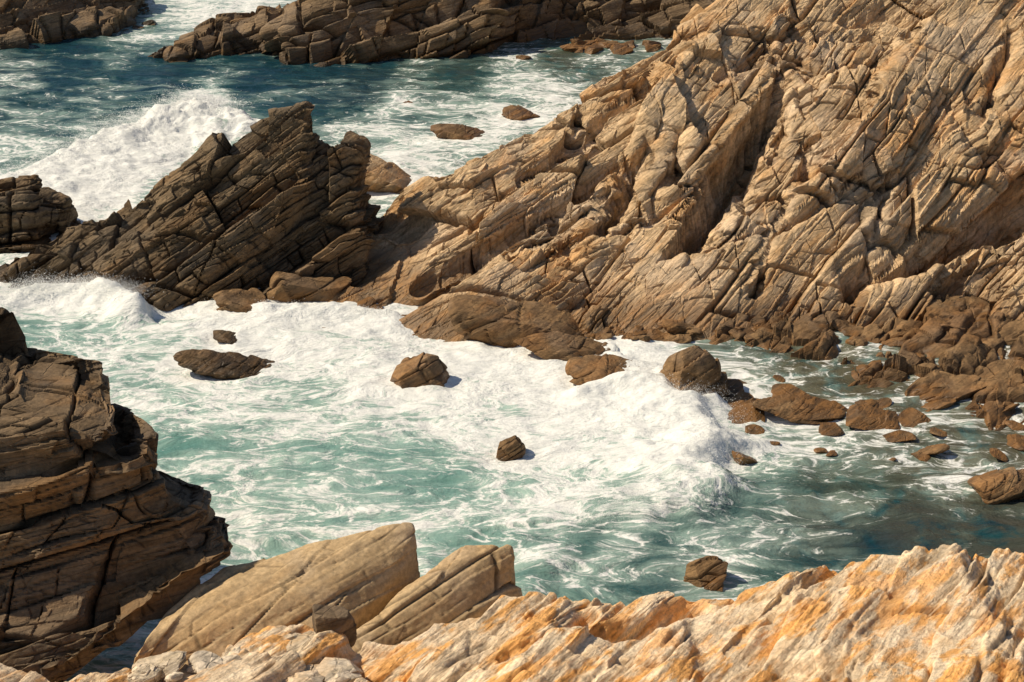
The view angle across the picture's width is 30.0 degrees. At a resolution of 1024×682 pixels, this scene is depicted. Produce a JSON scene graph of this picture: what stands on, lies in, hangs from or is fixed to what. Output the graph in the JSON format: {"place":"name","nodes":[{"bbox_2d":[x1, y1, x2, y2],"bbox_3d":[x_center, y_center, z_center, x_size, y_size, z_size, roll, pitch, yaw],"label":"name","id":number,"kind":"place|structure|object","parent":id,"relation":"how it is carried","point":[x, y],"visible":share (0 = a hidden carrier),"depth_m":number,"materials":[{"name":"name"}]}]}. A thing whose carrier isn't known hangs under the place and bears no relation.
{"place":"outdoors","nodes":[
{"label":"outdoors","id":0,"kind":"place"},
{"bbox_2d":[0,0,1023,681],"bbox_3d":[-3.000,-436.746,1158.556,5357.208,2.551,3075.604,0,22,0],"label":"sea","id":1,"kind":"structure","parent":0,"point":[322,428],"depth_m":73.30,"materials":[{"name":"liquid"}]},
{"bbox_2d":[0,174,80,253],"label":"sea stack rock","id":2,"kind":"object","parent":1,"relation":"in","point":[34,214],"visible":0.49,"depth_m":91.07,"materials":[{"name":"brown stone"}]},
{"bbox_2d":[0,0,155,49],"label":"rock","id":3,"kind":"object","parent":1,"relation":"in","point":[24,23],"visible":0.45,"depth_m":131.57,"materials":[{"name":"brown stone"}]},
{"bbox_2d":[0,307,232,681],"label":"layered rock outcrop","id":4,"kind":"object","parent":1,"relation":"in","point":[111,536],"visible":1,"depth_m":54.07,"materials":[{"name":"brown stone"}]},
{"bbox_2d":[0,101,384,311],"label":"tilted rock outcrop","id":5,"kind":"object","parent":1,"relation":"in","point":[283,189],"visible":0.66,"depth_m":85.97,"materials":[{"name":"brown stone"}]},
{"bbox_2d":[148,3,290,62],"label":"rock","id":6,"kind":"object","parent":1,"relation":"in","point":[233,33],"visible":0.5,"depth_m":127.83,"materials":[{"name":"brown stone"}]},
{"bbox_2d":[173,349,274,379],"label":"boulder","id":7,"kind":"object","parent":1,"relation":"in","point":[220,365],"visible":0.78,"depth_m":76.75,"materials":[{"name":"brown stone"}]},
{"bbox_2d":[213,330,237,343],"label":"boulder","id":8,"kind":"object","parent":1,"relation":"in","point":[224,336],"visible":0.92,"depth_m":79.81,"materials":[{"name":"brown stone"}]},
{"bbox_2d":[212,288,267,312],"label":"boulder","id":9,"kind":"object","parent":1,"relation":"in","point":[236,300],"visible":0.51,"depth_m":82.73,"materials":[{"name":"brown stone"}]},
{"bbox_2d":[266,271,351,302],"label":"boulder","id":10,"kind":"object","parent":1,"relation":"in","point":[289,287],"visible":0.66,"depth_m":84.31,"materials":[{"name":"brown stone"}]},
{"bbox_2d":[0,82,761,534],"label":"sea spray","id":11,"kind":"object","parent":1,"relation":"on","point":[142,114],"visible":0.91,"depth_m":83.76,"materials":[{"name":"white liquid"}]},
{"bbox_2d":[364,154,411,193],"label":"boulder","id":12,"kind":"object","parent":1,"relation":"in","point":[382,175],"visible":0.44,"depth_m":99.52,"materials":[{"name":"brown stone"}]},
{"bbox_2d":[390,352,449,388],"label":"boulder","id":13,"kind":"object","parent":1,"relation":"in","point":[423,369],"visible":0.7,"depth_m":75.29,"materials":[{"name":"brown stone"}]},
{"bbox_2d":[430,123,484,139],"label":"boulder","id":14,"kind":"object","parent":1,"relation":"in","point":[453,131],"visible":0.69,"depth_m":108.50,"materials":[{"name":"brown stone"}]},
{"bbox_2d":[258,0,714,66],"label":"rock cliff","id":15,"kind":"structure","parent":1,"relation":"in","point":[325,33],"depth_m":127.28,"materials":[{"name":"brown stone"}]},
{"bbox_2d":[496,435,525,460],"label":"boulder","id":16,"kind":"object","parent":1,"relation":"in","point":[511,448],"visible":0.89,"depth_m":69.41,"materials":[{"name":"brown stone"}]},
{"bbox_2d":[502,105,539,120],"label":"boulder","id":17,"kind":"object","parent":1,"relation":"in","point":[517,112],"visible":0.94,"depth_m":112.68,"materials":[{"name":"brown stone"}]},
{"bbox_2d":[516,55,530,59],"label":"boulder","id":18,"kind":"object","parent":1,"relation":"in","point":[523,57],"visible":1,"depth_m":126.24,"materials":[{"name":"brown stone"}]},
{"bbox_2d":[513,331,610,360],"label":"boulder","id":19,"kind":"object","parent":1,"relation":"in","point":[556,345],"visible":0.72,"depth_m":78.03,"materials":[{"name":"brown stone"}]},
{"bbox_2d":[565,354,639,384],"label":"boulder","id":20,"kind":"object","parent":1,"relation":"in","point":[583,369],"visible":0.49,"depth_m":75.63,"materials":[{"name":"brown stone"}]},
{"bbox_2d":[659,345,729,398],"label":"boulder","id":21,"kind":"object","parent":1,"relation":"in","point":[695,365],"visible":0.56,"depth_m":73.87,"materials":[{"name":"brown stone"}]},
{"bbox_2d":[683,556,727,591],"bbox_3d":[6.183,7.575,61.057,1.457,1.467,1.266,0,22,0],"label":"boulder","id":22,"kind":"object","parent":1,"relation":"in","point":[708,573],"visible":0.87,"depth_m":60.80,"materials":[{"name":"brown stone"}]},
{"bbox_2d":[750,394,847,424],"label":"boulder","id":23,"kind":"object","parent":1,"relation":"in","point":[799,408],"visible":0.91,"depth_m":73.29,"materials":[{"name":"brown stone"}]},
{"bbox_2d":[708,294,1023,430],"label":"rock shelf","id":24,"kind":"object","parent":1,"relation":"in","point":[968,353],"visible":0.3,"depth_m":78.32,"materials":[{"name":"brown stone"}]},
{"bbox_2d":[672,323,693,334],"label":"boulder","id":25,"kind":"object","parent":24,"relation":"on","point":[688,328],"visible":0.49,"depth_m":80.23,"materials":[{"name":"brown stone"}]},
{"bbox_2d":[919,371,996,401],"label":"boulder","id":26,"kind":"object","parent":24,"relation":"on","point":[961,387],"visible":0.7,"depth_m":74.58,"materials":[{"name":"brown stone"}]},
{"bbox_2d":[979,359,1023,378],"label":"boulder","id":27,"kind":"object","parent":24,"relation":"on","point":[992,369],"visible":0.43,"depth_m":76.15,"materials":[{"name":"brown stone"}]},
{"bbox_2d":[846,404,899,430],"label":"boulder","id":28,"kind":"object","parent":1,"relation":"in","point":[864,417],"visible":1,"depth_m":72.31,"materials":[{"name":"brown stone"}]},
{"bbox_2d":[967,467,1023,504],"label":"boulder","id":29,"kind":"object","parent":1,"relation":"in","point":[994,487],"visible":0.96,"depth_m":66.29,"materials":[{"name":"brown stone"}]},
{"bbox_2d":[0,543,1023,681],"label":"rock ledge","id":30,"kind":"object","parent":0,"point":[954,612],"visible":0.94,"depth_m":48.82,"materials":[{"name":"stone"}]},
{"bbox_2d":[127,631,362,681],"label":"rock rubble","id":31,"kind":"object","parent":30,"relation":"on","point":[157,668],"visible":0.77,"depth_m":49.34,"materials":[{"name":"beige stone"}]},
{"bbox_2d":[134,522,419,668],"bbox_3d":[-6.896,8.532,55.295,9.318,5.814,4.117,-5,23,-12],"label":"slab boulder","id":32,"kind":"object","parent":30,"relation":"on","point":[364,577],"visible":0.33,"depth_m":54.26,"materials":[{"name":"beige stone"}]},
{"bbox_2d":[312,604,356,646],"bbox_3d":[-4.776,7.839,51.625,1.202,1.521,1.012,-7,23,-17],"label":"boulder","id":33,"kind":"object","parent":30,"relation":"on","point":[338,619],"visible":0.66,"depth_m":51.29,"materials":[{"name":"brown stone"}]},
{"bbox_2d":[351,544,522,653],"bbox_3d":[-2.286,8.760,55.356,6.662,5.292,3.089,-17,28,-36],"label":"slab boulder","id":34,"kind":"object","parent":30,"relation":"on","point":[465,582],"visible":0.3,"depth_m":54.37,"materials":[{"name":"beige stone"}]},
{"bbox_2d":[328,0,1023,341],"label":"rock headland","id":35,"kind":"structure","parent":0,"point":[711,167],"depth_m":85.81,"materials":[{"name":"beige stone"}]},
{"bbox_2d":[448,294,584,347],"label":"tilted slab boulder","id":36,"kind":"object","parent":35,"relation":"on","point":[494,321],"visible":0.68,"depth_m":79.80,"materials":[{"name":"brown stone"}]},
{"bbox_2d":[357,37,1023,464],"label":"shore rocks","id":37,"kind":"object","parent":35,"relation":"on","point":[739,399],"visible":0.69,"depth_m":79.08,"materials":[{"name":"brown stone"}]}
]}

